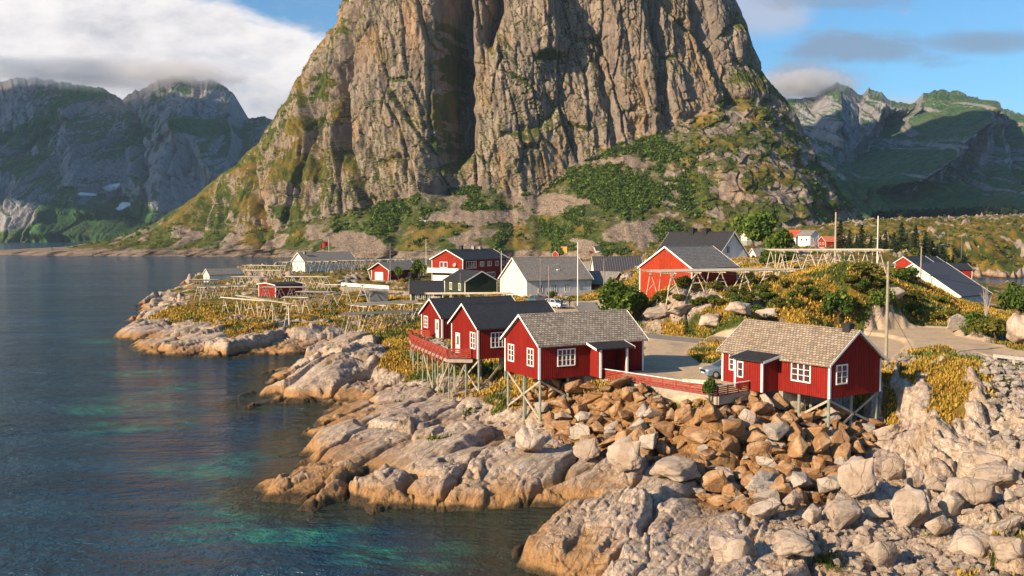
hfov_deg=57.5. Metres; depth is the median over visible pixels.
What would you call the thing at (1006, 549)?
boulder
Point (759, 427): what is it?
boulder
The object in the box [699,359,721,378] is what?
parked car
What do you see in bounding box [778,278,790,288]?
shrub
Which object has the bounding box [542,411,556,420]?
boulder
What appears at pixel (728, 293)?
shrub
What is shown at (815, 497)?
boulder
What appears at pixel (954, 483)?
boulder
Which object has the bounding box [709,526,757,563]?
boulder
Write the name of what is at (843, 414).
boulder
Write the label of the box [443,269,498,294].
green house
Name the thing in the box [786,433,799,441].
boulder
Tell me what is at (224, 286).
drying rack
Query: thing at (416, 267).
tree
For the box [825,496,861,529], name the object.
boulder
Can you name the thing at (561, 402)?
boulder
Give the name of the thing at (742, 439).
boulder
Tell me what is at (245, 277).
drying rack
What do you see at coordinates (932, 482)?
boulder
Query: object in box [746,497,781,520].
boulder
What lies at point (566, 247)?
yellow shed
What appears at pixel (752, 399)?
boulder
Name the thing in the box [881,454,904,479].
boulder
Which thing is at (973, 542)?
boulder
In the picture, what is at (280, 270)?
drying rack
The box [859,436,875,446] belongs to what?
boulder
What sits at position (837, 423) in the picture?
boulder
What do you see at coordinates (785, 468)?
boulder
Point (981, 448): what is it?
boulder
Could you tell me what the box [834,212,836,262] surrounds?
utility pole
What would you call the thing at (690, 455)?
boulder
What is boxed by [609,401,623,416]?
boulder
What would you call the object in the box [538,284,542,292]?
window
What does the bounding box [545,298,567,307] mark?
parked car
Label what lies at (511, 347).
window
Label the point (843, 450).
boulder
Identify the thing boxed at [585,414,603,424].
boulder
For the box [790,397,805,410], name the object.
boulder
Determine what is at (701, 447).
boulder
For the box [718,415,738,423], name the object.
boulder
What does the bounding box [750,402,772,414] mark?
boulder
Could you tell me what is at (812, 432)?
boulder
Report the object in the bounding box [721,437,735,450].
boulder
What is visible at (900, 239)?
spruce tree
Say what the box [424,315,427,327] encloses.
window
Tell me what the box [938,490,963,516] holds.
boulder
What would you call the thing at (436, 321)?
door
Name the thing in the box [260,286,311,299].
drying rack
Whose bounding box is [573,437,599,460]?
boulder
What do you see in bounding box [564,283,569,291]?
window
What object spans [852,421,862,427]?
boulder
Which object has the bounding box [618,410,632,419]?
boulder
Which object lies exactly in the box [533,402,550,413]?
boulder
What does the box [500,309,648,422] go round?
red cabin
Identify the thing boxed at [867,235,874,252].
spruce tree
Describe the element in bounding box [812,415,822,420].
boulder
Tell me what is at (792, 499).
boulder
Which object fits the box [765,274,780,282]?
shrub
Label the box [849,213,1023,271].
heath scrub
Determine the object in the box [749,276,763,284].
shrub
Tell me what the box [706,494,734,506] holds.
boulder
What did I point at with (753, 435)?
boulder
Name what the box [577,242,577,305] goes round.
flagpole
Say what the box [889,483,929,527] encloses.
boulder
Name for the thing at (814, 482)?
boulder
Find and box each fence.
[341,283,388,288]
[600,368,760,404]
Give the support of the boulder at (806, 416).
on the ground at (370, 448)
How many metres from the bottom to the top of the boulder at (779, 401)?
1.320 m
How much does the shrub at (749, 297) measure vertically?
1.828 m
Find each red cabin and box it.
[418,295,514,340]
[447,300,554,391]
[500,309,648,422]
[716,319,887,431]
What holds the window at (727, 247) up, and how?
in the white house at (728, 244)
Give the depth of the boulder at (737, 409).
71.04 m
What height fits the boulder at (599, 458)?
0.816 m
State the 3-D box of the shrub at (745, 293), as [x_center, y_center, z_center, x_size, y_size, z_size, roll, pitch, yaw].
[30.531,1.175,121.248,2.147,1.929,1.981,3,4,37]
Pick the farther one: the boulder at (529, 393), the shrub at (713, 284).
the shrub at (713, 284)
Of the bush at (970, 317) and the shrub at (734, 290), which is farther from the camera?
the shrub at (734, 290)
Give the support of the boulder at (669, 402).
on the ground at (370, 448)
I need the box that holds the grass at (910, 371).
[146,257,1023,575]
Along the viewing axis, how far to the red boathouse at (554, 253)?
664.65 m
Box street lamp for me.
[548,264,555,301]
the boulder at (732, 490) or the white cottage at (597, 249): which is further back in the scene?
the white cottage at (597, 249)
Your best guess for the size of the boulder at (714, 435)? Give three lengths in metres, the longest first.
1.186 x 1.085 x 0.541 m
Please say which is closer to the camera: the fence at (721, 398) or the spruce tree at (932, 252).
the fence at (721, 398)
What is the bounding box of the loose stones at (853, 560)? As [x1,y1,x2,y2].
[771,502,1023,575]
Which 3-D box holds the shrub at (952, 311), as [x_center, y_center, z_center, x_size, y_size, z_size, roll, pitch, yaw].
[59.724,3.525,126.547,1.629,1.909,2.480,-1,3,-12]
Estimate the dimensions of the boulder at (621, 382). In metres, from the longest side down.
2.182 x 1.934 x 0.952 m
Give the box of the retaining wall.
[340,286,406,292]
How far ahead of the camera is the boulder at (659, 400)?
72.31 m
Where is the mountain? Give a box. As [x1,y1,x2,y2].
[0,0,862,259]
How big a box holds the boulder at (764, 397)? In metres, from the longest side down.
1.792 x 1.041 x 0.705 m
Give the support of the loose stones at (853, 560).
on the ground at (370, 448)
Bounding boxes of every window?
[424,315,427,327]
[466,261,475,268]
[470,332,475,348]
[491,332,503,347]
[508,343,514,361]
[527,348,533,366]
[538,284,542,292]
[551,284,556,291]
[557,348,575,366]
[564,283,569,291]
[726,246,729,253]
[729,353,733,370]
[737,361,743,377]
[791,362,810,383]
[836,364,847,384]
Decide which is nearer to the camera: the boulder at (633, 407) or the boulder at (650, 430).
the boulder at (650, 430)
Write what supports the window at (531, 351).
in the red cabin at (586, 346)
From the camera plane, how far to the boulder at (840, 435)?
67.45 m
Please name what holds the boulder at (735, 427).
on the ground at (370, 448)
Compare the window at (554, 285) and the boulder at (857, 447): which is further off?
the window at (554, 285)
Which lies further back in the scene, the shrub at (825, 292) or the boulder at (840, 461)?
the shrub at (825, 292)
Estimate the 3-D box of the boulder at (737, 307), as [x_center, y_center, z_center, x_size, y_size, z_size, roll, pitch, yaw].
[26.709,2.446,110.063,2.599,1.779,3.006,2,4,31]
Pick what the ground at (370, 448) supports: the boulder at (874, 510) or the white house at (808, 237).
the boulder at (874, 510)
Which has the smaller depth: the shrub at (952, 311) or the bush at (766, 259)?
the shrub at (952, 311)
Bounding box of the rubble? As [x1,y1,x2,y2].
[550,381,848,510]
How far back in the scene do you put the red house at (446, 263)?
251.06 m
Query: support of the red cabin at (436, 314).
on the ground at (370, 448)
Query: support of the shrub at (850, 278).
on the ground at (370, 448)
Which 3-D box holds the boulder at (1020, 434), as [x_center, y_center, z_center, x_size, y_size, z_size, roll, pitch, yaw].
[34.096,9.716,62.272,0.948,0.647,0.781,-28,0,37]
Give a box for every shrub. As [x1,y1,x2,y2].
[650,292,666,304]
[656,290,670,294]
[672,293,686,301]
[673,275,691,281]
[675,277,690,283]
[677,282,687,288]
[688,299,697,304]
[689,285,698,289]
[693,296,707,305]
[706,295,718,299]
[708,281,722,291]
[708,298,725,305]
[721,289,739,299]
[730,288,740,291]
[730,295,746,302]
[740,290,755,297]
[741,294,754,301]
[742,275,752,284]
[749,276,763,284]
[750,304,763,310]
[752,284,764,288]
[756,286,766,291]
[759,292,775,299]
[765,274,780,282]
[770,297,784,302]
[775,302,783,307]
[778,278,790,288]
[786,290,797,296]
[788,298,803,308]
[793,284,810,293]
[797,281,806,286]
[800,290,821,298]
[807,286,817,292]
[815,307,828,312]
[820,290,831,297]
[841,274,858,283]
[851,283,866,292]
[854,278,869,285]
[855,287,864,293]
[857,302,865,309]
[862,274,874,280]
[865,288,877,295]
[872,279,885,286]
[876,277,894,284]
[904,291,915,298]
[905,303,920,310]
[911,294,923,299]
[911,309,923,317]
[929,311,946,318]
[931,296,940,299]
[939,296,949,301]
[944,307,960,314]
[980,286,992,316]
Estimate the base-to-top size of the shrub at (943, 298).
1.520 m
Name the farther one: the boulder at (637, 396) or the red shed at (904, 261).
the red shed at (904, 261)
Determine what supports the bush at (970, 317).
on the ground at (370, 448)
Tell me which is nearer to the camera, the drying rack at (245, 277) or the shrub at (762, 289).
the shrub at (762, 289)
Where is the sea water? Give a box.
[0,242,1023,575]
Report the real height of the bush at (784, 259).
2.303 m
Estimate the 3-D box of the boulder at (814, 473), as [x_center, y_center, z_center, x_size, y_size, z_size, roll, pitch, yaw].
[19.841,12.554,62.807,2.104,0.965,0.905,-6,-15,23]
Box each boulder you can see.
[510,395,522,401]
[515,426,544,451]
[527,391,533,398]
[529,393,538,401]
[533,378,546,388]
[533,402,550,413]
[534,390,548,401]
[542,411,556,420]
[544,419,555,428]
[548,388,558,397]
[549,396,569,408]
[551,378,561,388]
[551,420,572,430]
[554,412,572,418]
[555,428,570,438]
[563,378,584,392]
[563,408,570,414]
[567,424,589,439]
[572,403,587,414]
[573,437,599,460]
[574,411,591,421]
[578,397,585,402]
[579,382,599,390]
[584,393,602,403]
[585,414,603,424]
[588,404,595,409]
[589,421,604,433]
[589,434,599,447]
[594,399,612,411]
[595,455,604,461]
[597,435,614,446]
[600,385,610,391]
[603,394,610,400]
[603,417,614,422]
[604,420,618,430]
[604,429,615,437]
[606,436,641,471]
[607,375,632,387]
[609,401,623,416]
[611,397,624,403]
[615,424,623,432]
[615,428,641,440]
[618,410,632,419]
[622,387,635,401]
[627,427,644,440]
[629,404,639,410]
[629,418,647,430]
[632,392,644,402]
[635,402,647,417]
[638,382,647,393]
[639,432,657,449]
[643,305,668,318]
[643,408,661,418]
[644,455,652,460]
[645,427,657,437]
[649,420,674,438]
[649,455,701,481]
[652,456,662,462]
[653,397,663,402]
[655,438,670,455]
[665,400,672,405]
[665,408,674,420]
[667,303,694,315]
[674,404,693,423]
[674,452,702,459]
[676,440,684,449]
[679,425,687,434]
[680,399,690,406]
[682,426,712,443]
[692,399,700,406]
[692,408,702,424]
[692,484,705,493]
[693,458,704,481]
[695,492,713,500]
[697,444,707,453]
[699,313,719,327]
[700,400,720,421]
[700,448,716,459]
[700,469,728,492]
[706,431,722,440]
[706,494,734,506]
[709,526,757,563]
[712,466,734,482]
[718,405,736,417]
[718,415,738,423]
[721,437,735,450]
[722,418,745,437]
[722,483,741,497]
[723,503,730,508]
[725,301,751,315]
[729,482,741,490]
[730,495,749,508]
[731,405,745,418]
[733,397,740,404]
[733,463,747,478]
[737,429,748,443]
[737,501,753,514]
[738,408,758,427]
[738,470,754,486]
[742,386,759,395]
[745,478,775,491]
[746,429,770,442]
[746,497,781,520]
[747,441,772,461]
[748,395,758,406]
[749,424,764,432]
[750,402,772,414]
[751,469,775,481]
[751,488,779,501]
[755,308,777,318]
[755,453,776,468]
[760,393,774,409]
[763,422,789,440]
[765,439,782,447]
[768,483,793,500]
[769,413,780,420]
[769,468,779,477]
[770,393,788,409]
[771,416,788,425]
[772,447,784,454]
[774,460,794,476]
[774,474,785,483]
[774,528,814,556]
[781,411,793,425]
[782,490,801,508]
[784,421,805,437]
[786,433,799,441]
[787,435,807,458]
[789,410,798,423]
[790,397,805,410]
[790,471,812,487]
[793,487,807,503]
[795,467,822,479]
[800,411,812,421]
[800,422,818,427]
[801,478,816,488]
[802,504,821,523]
[803,426,828,438]
[807,432,830,453]
[807,492,823,504]
[811,410,823,415]
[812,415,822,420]
[812,456,826,470]
[814,485,827,495]
[817,474,839,493]
[820,407,841,424]
[821,465,839,476]
[823,402,848,419]
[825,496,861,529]
[827,426,834,443]
[827,459,832,465]
[830,442,850,459]
[831,420,847,428]
[832,427,849,443]
[833,457,847,465]
[837,455,876,497]
[845,426,863,436]
[849,436,856,442]
[851,440,865,453]
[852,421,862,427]
[852,534,872,552]
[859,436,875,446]
[860,417,884,427]
[861,423,876,435]
[862,433,876,440]
[862,503,889,517]
[862,540,897,568]
[873,424,899,440]
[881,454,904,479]
[889,285,904,298]
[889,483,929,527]
[906,465,924,487]
[922,475,944,490]
[924,515,952,534]
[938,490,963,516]
[944,477,968,503]
[947,314,965,330]
[947,527,990,560]
[962,477,996,504]
[972,450,1006,467]
[972,460,1016,487]
[975,445,986,451]
[989,532,1023,562]
[992,515,1021,536]
[1002,488,1017,500]
[1006,312,1023,343]
[1011,461,1023,472]
[1013,486,1023,497]
[1016,429,1023,439]
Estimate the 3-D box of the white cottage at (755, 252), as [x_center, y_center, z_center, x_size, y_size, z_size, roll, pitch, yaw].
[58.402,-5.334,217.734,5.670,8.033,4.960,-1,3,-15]
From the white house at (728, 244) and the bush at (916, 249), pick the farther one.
the bush at (916, 249)
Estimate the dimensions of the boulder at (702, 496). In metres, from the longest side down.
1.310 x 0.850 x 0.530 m
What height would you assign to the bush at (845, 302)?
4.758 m
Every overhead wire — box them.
[696,266,877,276]
[894,266,1020,290]
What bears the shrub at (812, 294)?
on the ground at (370, 448)
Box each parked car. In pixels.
[527,295,543,300]
[536,297,550,299]
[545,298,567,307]
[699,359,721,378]
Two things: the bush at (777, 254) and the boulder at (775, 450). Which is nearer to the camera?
the boulder at (775, 450)
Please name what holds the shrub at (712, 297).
on the ground at (370, 448)
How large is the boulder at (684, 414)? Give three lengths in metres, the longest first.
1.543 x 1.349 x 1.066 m
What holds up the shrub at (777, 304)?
on the ground at (370, 448)
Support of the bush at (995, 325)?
on the ground at (370, 448)
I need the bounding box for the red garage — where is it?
[368,261,417,280]
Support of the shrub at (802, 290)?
on the ground at (370, 448)
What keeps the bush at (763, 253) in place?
on the ground at (370, 448)
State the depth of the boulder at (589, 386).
79.42 m
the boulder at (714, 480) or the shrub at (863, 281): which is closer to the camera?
the boulder at (714, 480)
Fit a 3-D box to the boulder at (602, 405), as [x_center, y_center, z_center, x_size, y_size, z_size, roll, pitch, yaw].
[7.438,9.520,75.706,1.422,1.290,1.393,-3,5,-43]
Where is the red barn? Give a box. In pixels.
[637,245,739,297]
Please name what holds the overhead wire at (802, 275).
attached to the utility pole at (888, 264)
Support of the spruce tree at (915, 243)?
on the heath ground at (974, 247)
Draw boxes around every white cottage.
[593,246,600,253]
[740,233,760,245]
[749,248,766,256]
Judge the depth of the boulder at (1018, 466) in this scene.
57.06 m
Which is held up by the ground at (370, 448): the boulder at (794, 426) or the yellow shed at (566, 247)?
the boulder at (794, 426)
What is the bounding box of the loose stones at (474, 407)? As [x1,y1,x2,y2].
[450,375,544,439]
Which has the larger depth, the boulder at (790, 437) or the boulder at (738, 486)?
the boulder at (790, 437)
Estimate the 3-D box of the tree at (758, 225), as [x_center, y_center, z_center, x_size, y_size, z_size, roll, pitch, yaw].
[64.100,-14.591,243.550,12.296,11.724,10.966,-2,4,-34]
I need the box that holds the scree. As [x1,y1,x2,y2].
[969,354,1023,504]
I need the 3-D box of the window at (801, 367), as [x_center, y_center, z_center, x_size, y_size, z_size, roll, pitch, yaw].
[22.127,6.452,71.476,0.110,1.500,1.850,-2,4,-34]
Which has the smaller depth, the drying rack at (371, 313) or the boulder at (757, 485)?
the boulder at (757, 485)
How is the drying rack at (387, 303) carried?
on the ground at (370, 448)
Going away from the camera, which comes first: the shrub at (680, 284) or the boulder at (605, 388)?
the boulder at (605, 388)
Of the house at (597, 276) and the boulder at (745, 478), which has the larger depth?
the house at (597, 276)
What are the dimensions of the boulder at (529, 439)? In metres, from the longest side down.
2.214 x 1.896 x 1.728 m
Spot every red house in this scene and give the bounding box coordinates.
[427,245,508,279]
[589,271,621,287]
[817,236,843,247]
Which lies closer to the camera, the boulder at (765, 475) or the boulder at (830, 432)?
the boulder at (765, 475)
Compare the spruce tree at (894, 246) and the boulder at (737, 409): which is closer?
the boulder at (737, 409)
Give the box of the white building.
[291,252,357,271]
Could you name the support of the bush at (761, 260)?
on the ground at (370, 448)
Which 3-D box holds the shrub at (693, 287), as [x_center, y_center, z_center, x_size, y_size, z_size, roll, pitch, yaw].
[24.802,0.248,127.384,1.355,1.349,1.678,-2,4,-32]
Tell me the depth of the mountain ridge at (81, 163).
2244.26 m
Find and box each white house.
[498,256,594,297]
[654,228,749,258]
[789,230,800,244]
[797,230,819,246]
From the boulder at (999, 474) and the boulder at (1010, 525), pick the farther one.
the boulder at (999, 474)
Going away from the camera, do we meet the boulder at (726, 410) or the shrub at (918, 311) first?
the boulder at (726, 410)
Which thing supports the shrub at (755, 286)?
on the ground at (370, 448)
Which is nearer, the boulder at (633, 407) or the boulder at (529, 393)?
the boulder at (633, 407)
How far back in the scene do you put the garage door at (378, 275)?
276.89 m
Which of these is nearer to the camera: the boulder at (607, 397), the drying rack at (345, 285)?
the boulder at (607, 397)
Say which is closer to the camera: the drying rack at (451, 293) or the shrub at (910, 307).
the shrub at (910, 307)
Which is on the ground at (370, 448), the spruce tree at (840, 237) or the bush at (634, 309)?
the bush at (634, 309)
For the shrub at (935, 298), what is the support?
on the ground at (370, 448)
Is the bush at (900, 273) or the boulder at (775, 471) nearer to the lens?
the boulder at (775, 471)
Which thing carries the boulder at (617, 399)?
on the ground at (370, 448)
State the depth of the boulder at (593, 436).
71.10 m
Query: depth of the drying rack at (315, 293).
178.56 m
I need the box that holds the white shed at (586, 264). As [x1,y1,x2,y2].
[583,261,590,270]
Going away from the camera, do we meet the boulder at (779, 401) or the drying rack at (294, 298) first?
the boulder at (779, 401)
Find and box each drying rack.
[187,279,219,291]
[193,284,248,299]
[219,297,266,318]
[232,276,266,286]
[235,295,294,324]
[243,265,285,273]
[245,270,280,278]
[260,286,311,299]
[279,261,339,273]
[280,297,310,313]
[282,276,331,289]
[289,291,338,309]
[322,284,368,305]
[335,258,414,270]
[339,310,413,336]
[345,300,425,332]
[425,292,513,297]
[633,267,801,316]
[760,249,889,276]
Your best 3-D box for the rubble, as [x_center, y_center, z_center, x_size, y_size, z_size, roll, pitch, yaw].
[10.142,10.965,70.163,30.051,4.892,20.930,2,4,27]
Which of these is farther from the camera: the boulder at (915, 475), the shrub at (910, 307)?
the shrub at (910, 307)
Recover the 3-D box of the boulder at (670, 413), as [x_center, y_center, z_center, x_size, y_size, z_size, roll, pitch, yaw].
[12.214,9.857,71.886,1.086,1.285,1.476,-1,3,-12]
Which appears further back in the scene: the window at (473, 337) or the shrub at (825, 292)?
the shrub at (825, 292)
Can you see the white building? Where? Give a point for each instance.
(317, 256)
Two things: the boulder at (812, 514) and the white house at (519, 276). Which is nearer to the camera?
the boulder at (812, 514)
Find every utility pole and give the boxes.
[540,258,540,294]
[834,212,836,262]
[876,216,878,262]
[879,261,896,366]
[920,247,921,281]
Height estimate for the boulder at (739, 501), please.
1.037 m
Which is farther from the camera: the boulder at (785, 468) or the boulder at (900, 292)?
the boulder at (900, 292)
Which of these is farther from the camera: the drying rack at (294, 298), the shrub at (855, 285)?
the drying rack at (294, 298)
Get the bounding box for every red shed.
[258,281,304,297]
[893,256,932,268]
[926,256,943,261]
[948,263,973,278]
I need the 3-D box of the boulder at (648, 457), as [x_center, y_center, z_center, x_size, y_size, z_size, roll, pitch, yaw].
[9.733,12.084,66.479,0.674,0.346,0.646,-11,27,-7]
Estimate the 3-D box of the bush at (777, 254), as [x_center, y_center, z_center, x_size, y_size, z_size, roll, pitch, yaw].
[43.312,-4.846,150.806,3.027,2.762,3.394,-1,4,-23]
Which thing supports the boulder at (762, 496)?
on the ground at (370, 448)
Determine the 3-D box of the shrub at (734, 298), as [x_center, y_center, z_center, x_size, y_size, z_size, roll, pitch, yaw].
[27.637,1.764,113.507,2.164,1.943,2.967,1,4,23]
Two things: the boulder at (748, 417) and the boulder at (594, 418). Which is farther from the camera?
the boulder at (594, 418)
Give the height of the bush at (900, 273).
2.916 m
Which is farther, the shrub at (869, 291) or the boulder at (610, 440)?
the shrub at (869, 291)
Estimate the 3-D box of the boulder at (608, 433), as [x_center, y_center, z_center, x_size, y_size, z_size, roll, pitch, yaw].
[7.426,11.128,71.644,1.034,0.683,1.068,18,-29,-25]
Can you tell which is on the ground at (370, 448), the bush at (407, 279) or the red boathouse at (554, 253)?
the bush at (407, 279)
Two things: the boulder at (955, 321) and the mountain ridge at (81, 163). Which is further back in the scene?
the mountain ridge at (81, 163)
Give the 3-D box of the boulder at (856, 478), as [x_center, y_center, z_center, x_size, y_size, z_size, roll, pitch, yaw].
[21.044,11.481,56.876,2.294,2.582,1.478,3,-4,25]
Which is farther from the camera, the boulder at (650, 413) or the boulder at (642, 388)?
the boulder at (642, 388)
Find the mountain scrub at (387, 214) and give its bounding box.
[49,0,864,255]
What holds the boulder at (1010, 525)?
on the ground at (370, 448)
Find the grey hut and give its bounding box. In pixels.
[367,290,387,301]
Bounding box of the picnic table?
[430,338,445,345]
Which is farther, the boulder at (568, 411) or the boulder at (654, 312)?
the boulder at (654, 312)
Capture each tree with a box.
[410,258,426,279]
[730,210,778,247]
[764,227,795,248]
[833,219,848,248]
[843,230,854,248]
[853,234,859,247]
[855,225,868,253]
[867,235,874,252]
[876,236,883,253]
[882,230,889,248]
[890,232,898,252]
[894,222,909,251]
[908,225,921,250]
[920,232,929,254]
[927,240,936,255]
[935,246,941,258]
[940,250,947,262]
[997,281,1023,314]
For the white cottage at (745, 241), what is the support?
on the heath ground at (974, 247)
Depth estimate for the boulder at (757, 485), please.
58.95 m
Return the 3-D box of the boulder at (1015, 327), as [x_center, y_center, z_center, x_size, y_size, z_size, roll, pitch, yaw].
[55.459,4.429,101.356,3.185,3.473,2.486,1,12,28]
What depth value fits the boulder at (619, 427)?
71.95 m
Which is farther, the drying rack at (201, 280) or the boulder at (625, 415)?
the drying rack at (201, 280)
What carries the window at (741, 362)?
in the red cabin at (811, 364)
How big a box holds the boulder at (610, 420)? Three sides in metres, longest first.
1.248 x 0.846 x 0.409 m
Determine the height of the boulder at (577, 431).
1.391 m
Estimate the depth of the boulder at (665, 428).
69.58 m
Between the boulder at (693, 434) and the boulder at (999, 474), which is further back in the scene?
the boulder at (693, 434)
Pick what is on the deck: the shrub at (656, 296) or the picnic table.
the picnic table
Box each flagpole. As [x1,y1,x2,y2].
[321,241,328,248]
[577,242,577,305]
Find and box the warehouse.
[589,256,642,271]
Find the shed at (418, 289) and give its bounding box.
[409,280,444,299]
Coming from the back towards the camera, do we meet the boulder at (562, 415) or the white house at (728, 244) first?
the white house at (728, 244)
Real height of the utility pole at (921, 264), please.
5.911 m
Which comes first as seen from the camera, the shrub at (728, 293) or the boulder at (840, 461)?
the boulder at (840, 461)
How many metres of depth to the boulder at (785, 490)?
57.49 m
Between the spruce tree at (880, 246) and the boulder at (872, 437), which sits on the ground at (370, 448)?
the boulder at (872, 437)
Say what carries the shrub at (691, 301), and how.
on the ground at (370, 448)
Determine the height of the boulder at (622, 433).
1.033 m
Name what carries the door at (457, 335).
in the red cabin at (478, 329)
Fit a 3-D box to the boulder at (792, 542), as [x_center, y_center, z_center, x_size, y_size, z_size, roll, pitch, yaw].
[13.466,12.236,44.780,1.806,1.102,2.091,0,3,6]
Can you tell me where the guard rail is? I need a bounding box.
[993,354,1023,364]
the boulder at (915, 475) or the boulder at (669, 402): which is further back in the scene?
the boulder at (669, 402)
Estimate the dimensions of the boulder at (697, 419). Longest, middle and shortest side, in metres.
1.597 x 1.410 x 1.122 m
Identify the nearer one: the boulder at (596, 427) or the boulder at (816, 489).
the boulder at (816, 489)
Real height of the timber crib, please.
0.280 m
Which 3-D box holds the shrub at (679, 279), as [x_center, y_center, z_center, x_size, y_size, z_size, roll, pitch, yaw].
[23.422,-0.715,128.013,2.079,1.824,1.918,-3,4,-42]
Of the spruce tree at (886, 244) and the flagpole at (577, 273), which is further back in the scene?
the spruce tree at (886, 244)
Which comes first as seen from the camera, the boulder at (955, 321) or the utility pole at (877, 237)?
the boulder at (955, 321)
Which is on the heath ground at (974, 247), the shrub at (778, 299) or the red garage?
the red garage
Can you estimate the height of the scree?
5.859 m
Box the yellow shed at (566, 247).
[561,244,570,252]
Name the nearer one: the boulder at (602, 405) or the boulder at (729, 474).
the boulder at (729, 474)
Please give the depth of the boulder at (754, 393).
73.22 m
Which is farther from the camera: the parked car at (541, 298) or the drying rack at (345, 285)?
the drying rack at (345, 285)
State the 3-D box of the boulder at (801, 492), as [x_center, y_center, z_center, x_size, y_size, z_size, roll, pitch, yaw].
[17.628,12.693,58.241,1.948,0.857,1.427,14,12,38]
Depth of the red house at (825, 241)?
381.34 m
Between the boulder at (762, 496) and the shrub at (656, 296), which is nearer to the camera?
the boulder at (762, 496)
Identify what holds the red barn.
on the ground at (370, 448)
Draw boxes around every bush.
[394,266,403,280]
[402,277,415,284]
[547,291,557,297]
[595,277,647,311]
[630,294,648,319]
[702,377,716,400]
[759,256,769,265]
[760,250,772,256]
[764,256,780,262]
[769,251,791,259]
[776,254,792,264]
[821,289,855,324]
[850,261,885,278]
[869,287,897,316]
[893,266,919,282]
[911,247,922,252]
[964,311,989,333]
[974,317,1006,340]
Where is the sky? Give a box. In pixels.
[0,0,1023,119]
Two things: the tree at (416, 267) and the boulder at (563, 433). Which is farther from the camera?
the tree at (416, 267)
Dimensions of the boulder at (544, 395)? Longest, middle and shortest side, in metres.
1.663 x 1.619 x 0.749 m
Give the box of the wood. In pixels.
[871,205,1019,219]
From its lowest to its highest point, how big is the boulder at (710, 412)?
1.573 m
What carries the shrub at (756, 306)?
on the ground at (370, 448)
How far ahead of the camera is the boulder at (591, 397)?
78.17 m
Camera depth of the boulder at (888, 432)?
70.26 m
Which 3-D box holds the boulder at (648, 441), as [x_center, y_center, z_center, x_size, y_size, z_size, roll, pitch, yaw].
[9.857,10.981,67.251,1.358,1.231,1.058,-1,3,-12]
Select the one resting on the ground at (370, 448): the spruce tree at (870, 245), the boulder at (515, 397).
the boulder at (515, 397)
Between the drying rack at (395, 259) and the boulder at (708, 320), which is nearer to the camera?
the boulder at (708, 320)
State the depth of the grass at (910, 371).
120.06 m
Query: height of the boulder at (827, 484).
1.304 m
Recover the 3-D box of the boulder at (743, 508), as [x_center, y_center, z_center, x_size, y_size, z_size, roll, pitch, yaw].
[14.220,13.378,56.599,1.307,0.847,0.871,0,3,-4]
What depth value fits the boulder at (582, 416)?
75.37 m
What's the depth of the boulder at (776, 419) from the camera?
68.00 m
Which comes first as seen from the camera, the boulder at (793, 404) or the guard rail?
the boulder at (793, 404)
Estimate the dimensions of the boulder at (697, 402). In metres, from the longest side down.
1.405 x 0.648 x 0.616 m
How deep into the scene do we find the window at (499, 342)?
92.37 m
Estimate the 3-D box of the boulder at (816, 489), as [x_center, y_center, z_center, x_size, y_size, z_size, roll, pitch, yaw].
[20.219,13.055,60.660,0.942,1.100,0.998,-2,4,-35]
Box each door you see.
[375,272,382,279]
[435,319,438,337]
[455,332,459,352]
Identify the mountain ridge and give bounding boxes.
[0,75,272,242]
[785,82,1023,218]
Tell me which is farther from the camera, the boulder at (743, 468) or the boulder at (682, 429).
the boulder at (682, 429)
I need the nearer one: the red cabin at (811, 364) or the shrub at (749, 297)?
the red cabin at (811, 364)
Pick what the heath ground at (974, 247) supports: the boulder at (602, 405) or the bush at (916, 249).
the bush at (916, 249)
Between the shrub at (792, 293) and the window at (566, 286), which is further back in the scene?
the window at (566, 286)
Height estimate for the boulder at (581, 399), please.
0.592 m
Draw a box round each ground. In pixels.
[112,252,1023,575]
[158,212,1023,295]
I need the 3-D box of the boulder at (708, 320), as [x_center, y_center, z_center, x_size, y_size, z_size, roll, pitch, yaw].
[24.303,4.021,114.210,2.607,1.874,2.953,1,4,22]
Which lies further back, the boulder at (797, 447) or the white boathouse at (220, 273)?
the white boathouse at (220, 273)
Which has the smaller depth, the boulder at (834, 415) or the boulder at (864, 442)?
the boulder at (864, 442)
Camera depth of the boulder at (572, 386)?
79.92 m
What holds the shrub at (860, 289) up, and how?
on the ground at (370, 448)
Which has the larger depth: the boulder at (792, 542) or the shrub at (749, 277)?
the shrub at (749, 277)
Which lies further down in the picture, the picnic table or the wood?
the picnic table
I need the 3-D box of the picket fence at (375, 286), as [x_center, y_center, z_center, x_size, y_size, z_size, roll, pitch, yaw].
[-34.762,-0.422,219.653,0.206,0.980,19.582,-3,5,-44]
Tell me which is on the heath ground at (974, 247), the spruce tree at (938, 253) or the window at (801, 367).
the spruce tree at (938, 253)
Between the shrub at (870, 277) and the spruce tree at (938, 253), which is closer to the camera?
the shrub at (870, 277)
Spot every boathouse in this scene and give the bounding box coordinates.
[202,268,244,282]
[552,251,559,256]
[906,262,992,305]
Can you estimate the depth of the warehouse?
261.12 m
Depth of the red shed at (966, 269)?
262.92 m
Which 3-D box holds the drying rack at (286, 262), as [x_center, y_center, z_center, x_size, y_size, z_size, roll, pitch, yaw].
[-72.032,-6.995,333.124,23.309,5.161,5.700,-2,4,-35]
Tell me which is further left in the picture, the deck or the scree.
the deck
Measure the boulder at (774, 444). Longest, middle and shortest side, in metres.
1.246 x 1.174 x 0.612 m
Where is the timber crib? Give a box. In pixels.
[682,378,716,382]
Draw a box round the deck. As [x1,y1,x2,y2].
[406,330,472,398]

